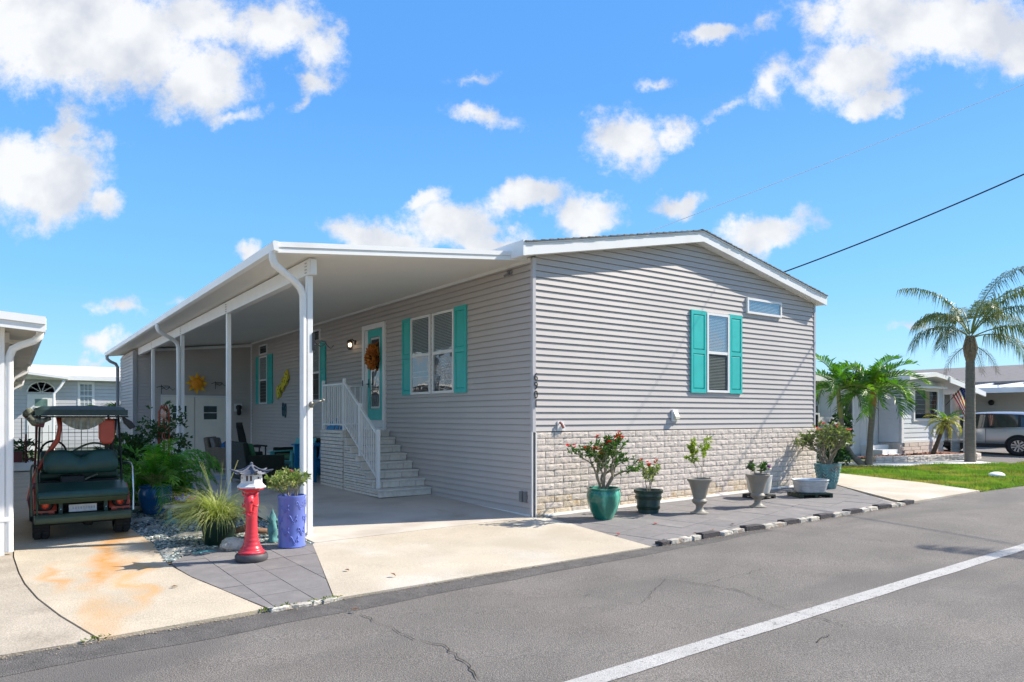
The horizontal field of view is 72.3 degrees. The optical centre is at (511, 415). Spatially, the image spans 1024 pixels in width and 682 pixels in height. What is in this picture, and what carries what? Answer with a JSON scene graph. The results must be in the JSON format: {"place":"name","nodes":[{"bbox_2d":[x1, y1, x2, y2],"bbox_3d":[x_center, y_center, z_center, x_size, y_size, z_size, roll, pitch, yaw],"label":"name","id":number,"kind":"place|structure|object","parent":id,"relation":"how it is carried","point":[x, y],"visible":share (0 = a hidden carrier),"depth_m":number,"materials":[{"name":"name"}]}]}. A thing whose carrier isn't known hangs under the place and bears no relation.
{"place":"outdoors","nodes":[
{"label":"outdoors","id":0,"kind":"place"},
{"bbox_2d":[0,552,96,657],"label":"neighbour slab","id":1,"kind":"structure","parent":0,"point":[30,622],"depth_m":5.34,"materials":[{"name":"concrete"}]},
{"bbox_2d":[0,311,45,555],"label":"neighbour carport","id":2,"kind":"object","parent":1,"relation":"on","point":[21,336],"visible":1,"depth_m":7.71,"materials":[{"name":"white paint"}]},
{"bbox_2d":[14,459,265,640],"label":"cart driveway","id":3,"kind":"structure","parent":0,"point":[102,578],"depth_m":6.52,"materials":[{"name":"concrete"}]},
{"bbox_2d":[14,438,49,470],"bbox_3d":[-12.909,1.006,18.623,1.100,0.847,1.619,0,0,-36],"label":"garden planter","id":4,"kind":"object","parent":3,"relation":"on","point":[21,466],"visible":0.59,"depth_m":18.35,"materials":[{"name":"white plastic"}]},
{"bbox_2d":[14,406,134,539],"bbox_3d":[-5.966,0.692,9.488,1.330,1.640,2.434,0,0,-36],"label":"golf cart","id":5,"kind":"object","parent":3,"relation":"on","point":[84,487],"visible":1,"depth_m":8.80,"materials":[{"name":"metal"}]},
{"bbox_2d":[61,418,104,429],"bbox_3d":[-5.420,0.098,8.879,0.478,0.154,0.060,0,0,-36],"label":"rolled rear window","id":6,"kind":"structure","parent":5,"relation":"in","point":[77,423],"depth_m":8.87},
{"bbox_2d":[170,543,331,606],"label":"paving","id":7,"kind":"structure","parent":0,"point":[278,577],"depth_m":6.84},
{"bbox_2d":[220,537,243,551],"bbox_3d":[-3.173,1.482,8.002,0.211,0.211,0.312,0,0,40],"label":"rock","id":8,"kind":"object","parent":7,"relation":"on","point":[227,544],"visible":0.64,"depth_m":7.92,"materials":[{"name":"white stone"}]},
{"bbox_2d":[230,462,272,562],"bbox_3d":[-2.768,1.012,7.455,0.452,1.045,0.394,0,0,-6],"label":"lantern statue","id":9,"kind":"object","parent":7,"relation":"on","point":[251,485],"visible":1,"depth_m":7.38,"materials":[{"name":"ceramic"}]},
{"bbox_2d":[277,493,305,548],"bbox_3d":[-2.567,1.219,8.174,0.324,0.600,0.324,0,0,-36],"label":"tall planter","id":10,"kind":"object","parent":7,"relation":"on","point":[291,519],"visible":1,"depth_m":8.05,"materials":[{"name":"ceramic"}]},
{"bbox_2d":[264,466,310,495],"bbox_3d":[-2.627,0.793,8.187,0.532,0.452,0.689,0,0,-36],"label":"variegated plant","id":11,"kind":"object","parent":10,"relation":"in","point":[282,479],"visible":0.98,"depth_m":8.09,"materials":[{"name":"green plant"}]},
{"bbox_2d":[185,462,528,542],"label":"carport floor","id":12,"kind":"structure","parent":0,"point":[340,514],"depth_m":10.73,"materials":[{"name":"concrete"}]},
{"bbox_2d":[203,436,225,469],"bbox_3d":[-7.318,0.967,17.847,0.807,0.876,0.820,0,0,-6],"label":"wicker armchair","id":13,"kind":"object","parent":12,"relation":"on","point":[214,448],"visible":0.52,"depth_m":17.45,"materials":[{"name":"black wicker"}]},
{"bbox_2d":[208,475,235,479],"bbox_3d":[-6.167,1.402,16.375,1.600,0.008,1.300,0,0,-36],"label":"floor mat","id":14,"kind":"object","parent":12,"relation":"on","point":[218,477],"visible":0.16,"depth_m":15.95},
{"bbox_2d":[236,422,267,454],"bbox_3d":[-6.501,0.779,17.572,0.911,1.228,0.518,0,0,-1],"label":"rocking chair","id":15,"kind":"object","parent":12,"relation":"on","point":[240,432],"visible":0.43,"depth_m":17.59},
{"bbox_2d":[224,441,283,480],"bbox_3d":[-5.402,0.967,14.648,0.807,0.876,1.600,0,0,-36],"label":"wicker sofa","id":16,"kind":"object","parent":12,"relation":"on","point":[244,454],"visible":0.61,"depth_m":14.07,"materials":[{"name":"black wicker"}]},
{"bbox_2d":[267,438,319,475],"bbox_3d":[-4.962,0.890,16.088,0.820,1.020,0.980,0,0,24],"label":"adirondack chair","id":17,"kind":"object","parent":12,"relation":"on","point":[290,462],"visible":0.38,"depth_m":16.09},
{"bbox_2d":[273,437,320,465],"bbox_3d":[-5.252,0.967,17.216,0.807,0.876,1.400,0,0,-36],"label":"wicker loveseat","id":18,"kind":"object","parent":12,"relation":"on","point":[286,454],"visible":0.15,"depth_m":17.21,"materials":[{"name":"black wicker"}]},
{"bbox_2d":[104,241,526,535],"bbox_3d":[-6.466,-0.444,16.491,3.741,3.939,17.865,0,0,-36],"label":"carport","id":19,"kind":"object","parent":12,"relation":"on","point":[272,288],"visible":0.93,"depth_m":11.06,"materials":[{"name":"white paint"}]},
{"bbox_2d":[291,418,341,481],"bbox_3d":[-4.152,0.727,15.289,0.820,1.346,0.980,0,0,39],"label":"adirondack chair","id":20,"kind":"object","parent":12,"relation":"on","point":[316,466],"visible":0.37,"depth_m":15.12,"materials":[{"name":"plastic"}]},
{"bbox_2d":[320,378,431,497],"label":"entry steps","id":21,"kind":"structure","parent":12,"relation":"on","point":[359,460],"depth_m":13.20,"materials":[{"name":"white paint"}]},
{"bbox_2d":[0,503,921,658],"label":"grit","id":22,"kind":"object","parent":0,"point":[444,581],"visible":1,"depth_m":6.47,"materials":[{"name":"gravel"}]},
{"bbox_2d":[313,516,651,598],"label":"driveway","id":23,"kind":"structure","parent":0,"point":[410,559],"depth_m":7.89,"materials":[{"name":"concrete"}]},
{"bbox_2d":[13,449,1008,612],"bbox_3d":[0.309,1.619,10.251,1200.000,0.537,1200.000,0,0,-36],"label":"ground","id":24,"kind":"structure","parent":0,"point":[862,459],"depth_m":21.14,"materials":[{"name":"concrete"}]},
{"bbox_2d":[21,418,100,457],"bbox_3d":[-15.024,0.745,24.485,3.461,1.350,0.027,0,0,-36],"label":"iron fence","id":25,"kind":"object","parent":24,"relation":"on","point":[48,432],"visible":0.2,"depth_m":24.09,"materials":[{"name":"black metal"}]},
{"bbox_2d":[14,365,120,450],"bbox_3d":[-22.790,-0.350,31.348,17.000,4.060,7.800,0,0,-36],"label":"background home","id":26,"kind":"object","parent":24,"relation":"on","point":[51,385],"visible":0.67,"depth_m":30.56,"materials":[{"name":"plastic"}]},
{"bbox_2d":[27,394,51,450],"bbox_3d":[-20.136,0.280,30.012,1.000,2.400,0.060,0,0,-36],"label":"door","id":27,"kind":"structure","parent":26,"relation":"in","point":[31,398],"depth_m":29.99,"materials":[{"name":"white plastic"}]},
{"bbox_2d":[27,381,54,392],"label":"fan window","id":28,"kind":"structure","parent":26,"relation":"in","point":[37,382],"depth_m":30.00,"materials":[{"name":"black glass"}]},
{"bbox_2d":[78,382,94,405],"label":"window","id":29,"kind":"structure","parent":26,"relation":"in","point":[93,383],"depth_m":31.03,"materials":[{"name":"white plastic"}]},
{"bbox_2d":[120,344,250,461],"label":"carport shed","id":30,"kind":"structure","parent":24,"relation":"on","point":[205,414],"depth_m":21.30,"materials":[{"name":"plastic"}]},
{"bbox_2d":[163,397,193,459],"bbox_3d":[-9.946,0.413,20.941,0.860,1.955,0.033,0,0,-36],"label":"door","id":31,"kind":"structure","parent":30,"relation":"in","point":[189,401],"depth_m":21.07,"materials":[{"name":"white plastic"}]},
{"bbox_2d":[186,373,207,392],"bbox_3d":[-9.491,-0.980,21.155,0.680,0.680,0.150,0,0,-36],"label":"sun ornament","id":32,"kind":"object","parent":30,"relation":"attached to","point":[197,383],"visible":0.99,"depth_m":21.14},
{"bbox_2d":[195,397,224,461],"bbox_3d":[-9.239,0.413,21.465,0.860,1.955,0.062,0,0,-36],"label":"door","id":33,"kind":"structure","parent":30,"relation":"in","point":[209,411],"depth_m":21.42,"materials":[{"name":"white plastic"}]},
{"bbox_2d":[234,404,241,414],"bbox_3d":[-8.506,-0.200,21.841,0.240,0.360,0.210,0,0,-36],"label":"wall lantern","id":34,"kind":"object","parent":30,"relation":"attached to","point":[238,408],"depth_m":21.79,"materials":[{"name":"black plastic"}]},
{"bbox_2d":[117,474,313,563],"bbox_3d":[-7.244,1.501,13.748,1.650,0.110,14.720,0,0,-36],"label":"gravel bed","id":35,"kind":"object","parent":24,"relation":"on","point":[169,536],"depth_m":9.40,"materials":[{"name":"gravel"}]},
{"bbox_2d":[94,431,163,502],"bbox_3d":[-6.359,0.860,11.641,1.153,1.213,0.987,0,0,-36],"label":"leafy shrub","id":36,"kind":"object","parent":35,"relation":"on","point":[137,442],"visible":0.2,"depth_m":11.53,"materials":[{"name":"green plant"}]},
{"bbox_2d":[131,517,153,522],"bbox_3d":[-5.215,1.470,9.894,0.177,0.097,0.286,0,0,32],"label":"rock","id":37,"kind":"object","parent":35,"relation":"on","point":[142,519],"visible":0.57,"depth_m":9.84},
{"bbox_2d":[138,484,172,514],"bbox_3d":[-5.369,1.255,10.564,0.470,0.420,0.470,0,0,-36],"label":"blue pot","id":38,"kind":"object","parent":35,"relation":"on","point":[148,503],"visible":0.76,"depth_m":10.38,"materials":[{"name":"ceramic"}]},
{"bbox_2d":[114,438,226,514],"bbox_3d":[-5.337,0.915,10.505,1.761,1.195,1.701,0,0,16],"label":"potted palm","id":39,"kind":"object","parent":38,"relation":"in","point":[155,469],"visible":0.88,"depth_m":10.46,"materials":[{"name":"green plant"}]},
{"bbox_2d":[124,454,196,503],"bbox_3d":[-5.652,1.073,11.327,1.185,0.914,0.854,0,0,-36],"label":"leafy shrub","id":40,"kind":"object","parent":35,"relation":"on","point":[176,490],"visible":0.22,"depth_m":11.25,"materials":[{"name":"green plant"}]},
{"bbox_2d":[158,405,169,480],"bbox_3d":[-6.000,0.622,12.107,0.189,1.625,0.066,0,0,-21],"label":"copper trellis","id":41,"kind":"object","parent":35,"relation":"on","point":[163,414],"visible":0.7,"depth_m":12.11,"materials":[{"name":"orange metal"}]},
{"bbox_2d":[135,401,192,463],"bbox_3d":[-6.036,0.414,12.153,0.958,1.389,0.580,0,0,-36],"label":"climbing vine","id":42,"kind":"object","parent":41,"relation":"attached to","point":[181,442],"visible":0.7,"depth_m":12.18,"materials":[{"name":"green plant"}]},
{"bbox_2d":[153,546,196,552],"bbox_3d":[-3.776,1.525,7.933,0.493,0.078,0.158,0,0,-36],"label":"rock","id":43,"kind":"object","parent":35,"relation":"on","point":[176,549],"visible":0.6,"depth_m":7.89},
{"bbox_2d":[162,504,198,519],"bbox_3d":[-4.743,1.374,10.056,0.480,0.205,0.220,0,0,-36],"label":"stone bench","id":44,"kind":"object","parent":35,"relation":"on","point":[166,507],"visible":0.51,"depth_m":9.91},
{"bbox_2d":[175,493,195,504],"bbox_3d":[-4.695,1.190,10.091,0.238,0.160,0.238,0,0,8],"label":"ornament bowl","id":45,"kind":"object","parent":44,"relation":"on","point":[183,499],"visible":0.63,"depth_m":10.04,"materials":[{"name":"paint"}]},
{"bbox_2d":[169,531,201,537],"bbox_3d":[-4.039,1.500,8.810,0.514,0.100,0.124,0,0,-36],"label":"rock","id":46,"kind":"object","parent":35,"relation":"on","point":[192,533],"visible":0.45,"depth_m":8.77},
{"bbox_2d":[199,516,237,545],"bbox_3d":[-3.475,1.365,8.315,0.430,0.300,0.430,0,0,-36],"label":"dark pot","id":47,"kind":"object","parent":35,"relation":"on","point":[215,538],"visible":0.54,"depth_m":8.16,"materials":[{"name":"ceramic"}]},
{"bbox_2d":[149,460,271,545],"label":"fountain grass","id":48,"kind":"object","parent":47,"relation":"in","point":[212,508],"depth_m":8.23,"materials":[{"name":"plant"}]},
{"bbox_2d":[267,509,277,542],"bbox_3d":[-2.860,1.314,8.393,0.135,0.400,0.130,0,0,-36],"label":"fish statue","id":49,"kind":"object","parent":35,"relation":"on","point":[272,529],"visible":0.99,"depth_m":8.36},
{"bbox_3d":[-2.933,1.501,8.903,0.266,0.095,0.148,0,0,-36],"label":"rock","id":50,"kind":"object","parent":35,"relation":"on","visible":0},
{"bbox_2d":[235,525,277,533],"bbox_3d":[-3.220,1.415,8.720,0.610,0.140,0.099,0,0,-36],"label":"driftwood","id":51,"kind":"object","parent":50,"relation":"on","point":[260,529],"visible":0.34,"depth_m":8.65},
{"bbox_2d":[267,596,342,611],"bbox_3d":[-1.718,1.586,5.867,0.632,0.062,0.114,0,0,-36],"label":"kerb edging","id":52,"kind":"object","parent":24,"relation":"on","point":[305,604],"visible":0.7,"depth_m":5.84,"materials":[{"name":"white stone"}]},
{"bbox_2d":[245,229,827,516],"bbox_3d":[-1.832,-0.825,19.403,7.825,4.809,17.825,0,0,-36],"label":"manufactured home","id":53,"kind":"object","parent":24,"relation":"on","point":[475,384],"visible":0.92,"depth_m":12.04,"materials":[{"name":"plastic"}]},
{"bbox_2d":[259,355,266,403],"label":"window","id":54,"kind":"structure","parent":53,"relation":"in","point":[263,373],"depth_m":21.08,"materials":[{"name":"glass"}]},
{"bbox_2d":[259,343,267,355],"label":"window","id":55,"kind":"structure","parent":53,"relation":"in","point":[262,349],"depth_m":21.06,"materials":[{"name":"white plastic"}]},
{"bbox_2d":[276,369,289,399],"bbox_3d":[-6.399,-0.860,19.546,0.034,0.828,1.138,0,0,-36],"label":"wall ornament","id":56,"kind":"object","parent":53,"relation":"attached to","point":[281,386],"visible":1,"depth_m":19.48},
{"bbox_2d":[282,402,286,417],"bbox_3d":[-6.331,-0.165,19.456,0.044,0.438,0.358,0,0,-36],"label":"flip flop ornament","id":57,"kind":"object","parent":53,"relation":"attached to","point":[284,410],"visible":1,"depth_m":19.41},
{"bbox_2d":[313,343,319,401],"bbox_3d":[-4.939,-1.075,17.538,0.050,1.430,0.820,0,0,-36],"label":"window","id":58,"kind":"structure","parent":53,"relation":"in","point":[316,356],"depth_m":17.43,"materials":[{"name":"white plastic"}]},
{"bbox_2d":[313,329,320,341],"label":"window","id":59,"kind":"structure","parent":53,"relation":"in","point":[317,336],"depth_m":17.35,"materials":[{"name":"glass"}]},
{"bbox_2d":[347,339,356,349],"bbox_3d":[-3.537,-1.581,15.442,0.200,0.242,0.130,0,0,-36],"label":"porch lamp","id":60,"kind":"object","parent":53,"relation":"attached to","point":[349,344],"visible":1,"depth_m":15.40,"materials":[{"name":"glass"}]},
{"bbox_2d":[362,321,386,429],"bbox_3d":[-2.908,-0.815,14.657,0.100,2.210,1.110,0,0,-36],"label":"door","id":61,"kind":"structure","parent":53,"relation":"in","point":[375,381],"depth_m":14.55,"materials":[{"name":"teal plastic"}]},
{"bbox_2d":[364,342,379,370],"bbox_3d":[-2.900,-1.226,14.523,0.209,0.606,0.646,0,0,-36],"label":"door wreath","id":62,"kind":"object","parent":61,"relation":"attached to","point":[372,353],"depth_m":14.47,"materials":[{"name":"orange plant"}]},
{"bbox_2d":[410,314,431,394],"bbox_3d":[-1.688,-1.120,12.996,0.050,1.440,0.750,0,0,-36],"label":"window","id":63,"kind":"structure","parent":53,"relation":"in","point":[420,327],"depth_m":12.99,"materials":[{"name":"glass"}]},
{"bbox_2d":[432,308,453,393],"bbox_3d":[-1.205,-1.120,12.322,0.050,1.440,0.750,0,0,-36],"label":"window","id":64,"kind":"structure","parent":53,"relation":"in","point":[442,321],"depth_m":12.33,"materials":[{"name":"white plastic"}]},
{"bbox_2d":[537,427,815,516],"bbox_3d":[3.325,0.888,12.386,7.302,1.304,0.047,0,0,-36],"label":"block skirting","id":65,"kind":"object","parent":53,"relation":"attached to","point":[565,478],"visible":0.73,"depth_m":11.94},
{"bbox_2d":[707,312,729,392],"bbox_3d":[3.708,-1.130,12.653,0.625,1.420,0.050,0,0,-36],"label":"window","id":66,"kind":"structure","parent":53,"relation":"in","point":[719,382],"depth_m":12.67,"materials":[{"name":"glass"}]},
{"bbox_2d":[745,297,781,317],"bbox_3d":[4.840,-2.072,13.464,1.090,0.295,0.050,0,0,-36],"label":"window","id":67,"kind":"structure","parent":53,"relation":"in","point":[754,306],"depth_m":13.45,"materials":[{"name":"glass"}]},
{"bbox_2d":[646,84,1023,232],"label":"thin cable","id":68,"kind":"object","parent":53,"relation":"attached to","point":[840,157],"visible":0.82,"depth_m":13.60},
{"bbox_2d":[816,443,852,465],"bbox_3d":[8.798,1.019,19.165,1.118,0.814,0.942,0,0,-36],"label":"leafy shrub","id":69,"kind":"object","parent":24,"relation":"on","point":[840,458],"visible":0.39,"depth_m":19.03,"materials":[{"name":"green plant"}]},
{"bbox_2d":[827,410,854,450],"bbox_3d":[9.832,0.575,20.988,0.818,1.699,0.747,0,0,-36],"label":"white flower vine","id":70,"kind":"object","parent":24,"relation":"on","point":[849,426],"visible":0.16,"depth_m":20.96,"materials":[{"name":"green plant"}]},
{"bbox_2d":[816,353,889,464],"bbox_3d":[8.895,-0.165,19.314,2.468,3.161,2.730,0,0,-36],"label":"christmas palm","id":71,"kind":"object","parent":24,"relation":"on","point":[837,371],"visible":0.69,"depth_m":19.22,"materials":[{"name":"green plant"}]},
{"bbox_2d":[815,372,964,460],"bbox_3d":[8.447,-0.120,24.994,11.400,3.200,9.500,0,0,-36],"label":"neighbour home","id":72,"kind":"object","parent":24,"relation":"on","point":[893,435],"visible":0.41,"depth_m":23.04,"materials":[{"name":"white"}]},
{"bbox_2d":[816,392,819,428],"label":"window","id":73,"kind":"structure","parent":72,"relation":"in","point":[817,406],"depth_m":21.18,"materials":[{"name":"white plastic"}]},
{"bbox_2d":[842,393,853,447],"bbox_3d":[10.633,0.155,22.199,0.600,1.750,0.050,0,0,-36],"label":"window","id":74,"kind":"structure","parent":72,"relation":"in","point":[851,407],"depth_m":22.31,"materials":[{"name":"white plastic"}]},
{"bbox_2d":[912,389,938,420],"bbox_3d":[13.985,-0.370,23.701,1.800,1.100,0.050,0,0,-36],"label":"window","id":75,"kind":"structure","parent":72,"relation":"in","point":[918,415],"depth_m":23.61,"materials":[{"name":"white plastic"}]},
{"bbox_2d":[946,388,964,416],"bbox_3d":[15.505,-0.573,24.320,0.872,1.330,0.081,0,0,10],"label":"flag","id":76,"kind":"object","parent":72,"relation":"attached to","point":[959,395],"visible":0.37,"depth_m":24.33,"materials":[{"name":"multicoloured fabric"}]},
{"bbox_2d":[859,451,980,461],"bbox_3d":[13.021,1.276,21.924,6.136,0.229,1.816,0,0,-36],"label":"raised bed","id":77,"kind":"object","parent":24,"relation":"on","point":[929,457],"visible":0.87,"depth_m":21.22,"materials":[{"name":"stone"}]},
{"bbox_2d":[924,409,964,453],"bbox_3d":[13.855,0.529,22.434,1.308,1.531,1.259,0,0,-36],"label":"pygmy palm","id":78,"kind":"object","parent":77,"relation":"in","point":[943,424],"visible":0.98,"depth_m":22.34,"materials":[{"name":"green plant"}]},
{"bbox_2d":[856,364,1023,415],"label":"background home","id":79,"kind":"object","parent":24,"relation":"on","point":[1004,390],"visible":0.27,"depth_m":32.71,"materials":[{"name":"beige"}]},
{"bbox_2d":[0,486,1023,681],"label":"road","id":80,"kind":"structure","parent":0,"point":[929,591],"depth_m":5.41,"materials":[{"name":"asphalt"}]},
{"bbox_2d":[82,594,342,641],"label":"weeds","id":81,"kind":"object","parent":80,"relation":"on","point":[100,635],"visible":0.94,"depth_m":5.70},
{"bbox_2d":[0,0,1023,373],"label":"sky","id":82,"kind":"structure","parent":0,"point":[149,149],"materials":[{"name":"blue"}]},
{"bbox_2d":[543,486,895,546],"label":"front paving","id":83,"kind":"structure","parent":0,"point":[674,519],"depth_m":10.51,"materials":[{"name":"concrete"}]},
{"bbox_2d":[586,486,620,519],"bbox_3d":[1.319,1.257,10.111,0.500,0.455,0.500,0,0,-36],"label":"green pot","id":84,"kind":"object","parent":83,"relation":"on","point":[603,504],"visible":0.97,"depth_m":9.93,"materials":[{"name":"ceramic"}]},
{"bbox_2d":[566,431,643,488],"bbox_3d":[1.360,0.677,10.050,0.824,0.912,1.033,0,0,43],"label":"desert rose","id":85,"kind":"object","parent":84,"relation":"in","point":[603,453],"visible":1,"depth_m":10.00,"materials":[{"name":"green plant"}]},
{"bbox_2d":[634,488,662,513],"bbox_3d":[2.079,1.299,10.696,0.444,0.348,0.444,0,0,-36],"label":"barrel planter","id":86,"kind":"object","parent":83,"relation":"on","point":[648,502],"visible":1,"depth_m":10.54,"materials":[{"name":"ceramic"}]},
{"bbox_2d":[639,458,661,490],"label":"desert rose","id":87,"kind":"object","parent":86,"relation":"in","point":[650,471],"visible":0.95,"depth_m":10.65,"materials":[{"name":"green plant"}]},
{"bbox_2d":[543,485,793,516],"bbox_3d":[3.395,1.423,12.399,7.180,0.107,0.100,0,0,-36],"label":"footing","id":88,"kind":"object","parent":83,"relation":"on","point":[628,505],"visible":0.43,"depth_m":11.84,"materials":[{"name":"concrete"}]},
{"bbox_2d":[687,478,711,513],"bbox_3d":[2.845,1.213,10.642,0.380,0.525,0.380,0,0,43],"label":"pedestal urn","id":89,"kind":"object","parent":83,"relation":"on","point":[699,487],"visible":1,"depth_m":10.55,"materials":[{"name":"stone"}]},
{"bbox_2d":[684,435,712,477],"bbox_3d":[2.806,0.661,10.615,0.410,0.753,0.355,0,0,34],"label":"sapling","id":90,"kind":"object","parent":89,"relation":"on","point":[692,445],"visible":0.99,"depth_m":10.59,"materials":[{"name":"green plant"}]},
{"bbox_2d":[745,473,769,507],"bbox_3d":[3.957,1.201,11.294,0.380,0.525,0.380,0,0,-3],"label":"pedestal urn","id":91,"kind":"object","parent":83,"relation":"on","point":[757,482],"visible":0.99,"depth_m":11.20,"materials":[{"name":"stone"}]},
{"bbox_2d":[746,460,770,474],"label":"potted flower","id":92,"kind":"object","parent":91,"relation":"in","point":[751,465],"visible":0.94,"depth_m":11.24,"materials":[{"name":"green plant"}]},
{"bbox_2d":[742,493,775,499],"bbox_3d":[4.346,1.407,12.339,0.400,0.070,0.400,0,0,-36],"label":"plant caddy","id":93,"kind":"object","parent":83,"relation":"on","point":[745,495],"visible":0.51,"depth_m":12.28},
{"bbox_2d":[746,475,772,494],"bbox_3d":[4.346,1.204,12.339,0.450,0.335,0.450,0,0,-36],"label":"white pot","id":94,"kind":"object","parent":93,"relation":"on","point":[768,486],"visible":0.3,"depth_m":12.19,"materials":[{"name":"ceramic"}]},
{"bbox_2d":[655,499,913,545],"bbox_3d":[4.214,1.486,10.056,6.133,0.145,0.167,0,0,-35],"label":"kerb edging","id":95,"kind":"object","parent":83,"relation":"on","point":[741,529],"visible":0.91,"depth_m":9.61,"materials":[{"name":"black stone"}]},
{"bbox_2d":[787,491,832,497],"bbox_3d":[5.318,1.403,12.529,0.620,0.075,0.430,0,0,-10],"label":"tub stand","id":96,"kind":"object","parent":83,"relation":"on","point":[802,495],"visible":0.8,"depth_m":12.36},
{"bbox_2d":[791,478,828,492],"bbox_3d":[5.330,1.246,12.515,0.658,0.235,0.422,0,0,-10],"label":"wash tub","id":97,"kind":"object","parent":96,"relation":"on","point":[809,485],"visible":1,"depth_m":12.35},
{"bbox_2d":[814,463,841,488],"bbox_3d":[6.168,1.176,13.711,0.500,0.480,0.500,0,0,-36],"label":"turquoise pot","id":98,"kind":"object","parent":83,"relation":"on","point":[831,472],"visible":0.89,"depth_m":13.54,"materials":[{"name":"ceramic"}]},
{"bbox_2d":[791,421,855,464],"bbox_3d":[6.114,0.554,13.755,1.163,0.945,1.108,0,0,26],"label":"desert rose","id":99,"kind":"object","parent":98,"relation":"in","point":[827,436],"visible":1,"depth_m":13.63,"materials":[{"name":"green plant"}]},
{"bbox_2d":[814,473,979,502],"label":"second driveway","id":100,"kind":"structure","parent":0,"point":[894,490],"depth_m":13.59,"materials":[{"name":"concrete"}]},
{"bbox_2d":[783,174,1023,271],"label":"power cable","id":101,"kind":"object","parent":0,"point":[907,223],"visible":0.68,"depth_m":15.85,"materials":[{"name":"rubber"}]},
{"bbox_2d":[832,460,992,466],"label":"path","id":102,"kind":"structure","parent":0,"point":[897,464],"depth_m":20.12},
{"bbox_2d":[826,352,931,464],"bbox_3d":[9.971,-0.160,19.328,2.574,3.027,2.630,0,0,-36],"label":"christmas palm","id":103,"kind":"object","parent":102,"relation":"on","point":[878,368],"visible":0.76,"depth_m":19.12,"materials":[{"name":"green plant"}]},
{"bbox_2d":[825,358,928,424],"bbox_3d":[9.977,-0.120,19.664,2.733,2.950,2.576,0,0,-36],"label":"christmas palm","id":104,"kind":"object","parent":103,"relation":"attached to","point":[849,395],"visible":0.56,"depth_m":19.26,"materials":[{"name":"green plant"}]},
{"bbox_2d":[895,266,1023,461],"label":"queen palm","id":105,"kind":"object","parent":102,"relation":"on","point":[970,348],"visible":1,"depth_m":20.80,"materials":[{"name":"green plant"}]},
{"bbox_2d":[943,447,1023,462],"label":"neighbour drive","id":106,"kind":"structure","parent":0,"point":[991,454],"depth_m":24.02,"materials":[{"name":"concrete"}]},
{"bbox_2d":[950,393,959,451],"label":"lattice gate","id":107,"kind":"structure","parent":106,"relation":"on","point":[954,406],"depth_m":24.50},
{"bbox_2d":[942,376,985,452],"bbox_3d":[13.818,0.035,27.326,2.850,2.790,7.160,0,0,-36],"label":"neighbour carport","id":108,"kind":"object","parent":106,"relation":"on","point":[954,385],"visible":0.2,"depth_m":24.57,"materials":[{"name":"white paint"}]},
{"bbox_2d":[943,411,1023,455],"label":"parked car","id":109,"kind":"object","parent":106,"relation":"on","point":[1003,429],"visible":0.38,"depth_m":24.34,"materials":[{"name":"silver metal"}]},
{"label":"neighbour lawn","id":110,"kind":"structure","parent":0,"visible":0},
{"bbox_2d":[840,461,1023,490],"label":"lawn grass","id":111,"kind":"structure","parent":110,"relation":"on","point":[975,476],"depth_m":16.63,"materials":[{"name":"plant"}]},
{"bbox_2d":[989,472,1004,476],"bbox_3d":[11.176,1.368,16.188,0.480,0.159,0.325,0,0,-36],"label":"white boulder","id":112,"kind":"object","parent":110,"relation":"on","point":[999,474],"visible":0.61,"depth_m":16.07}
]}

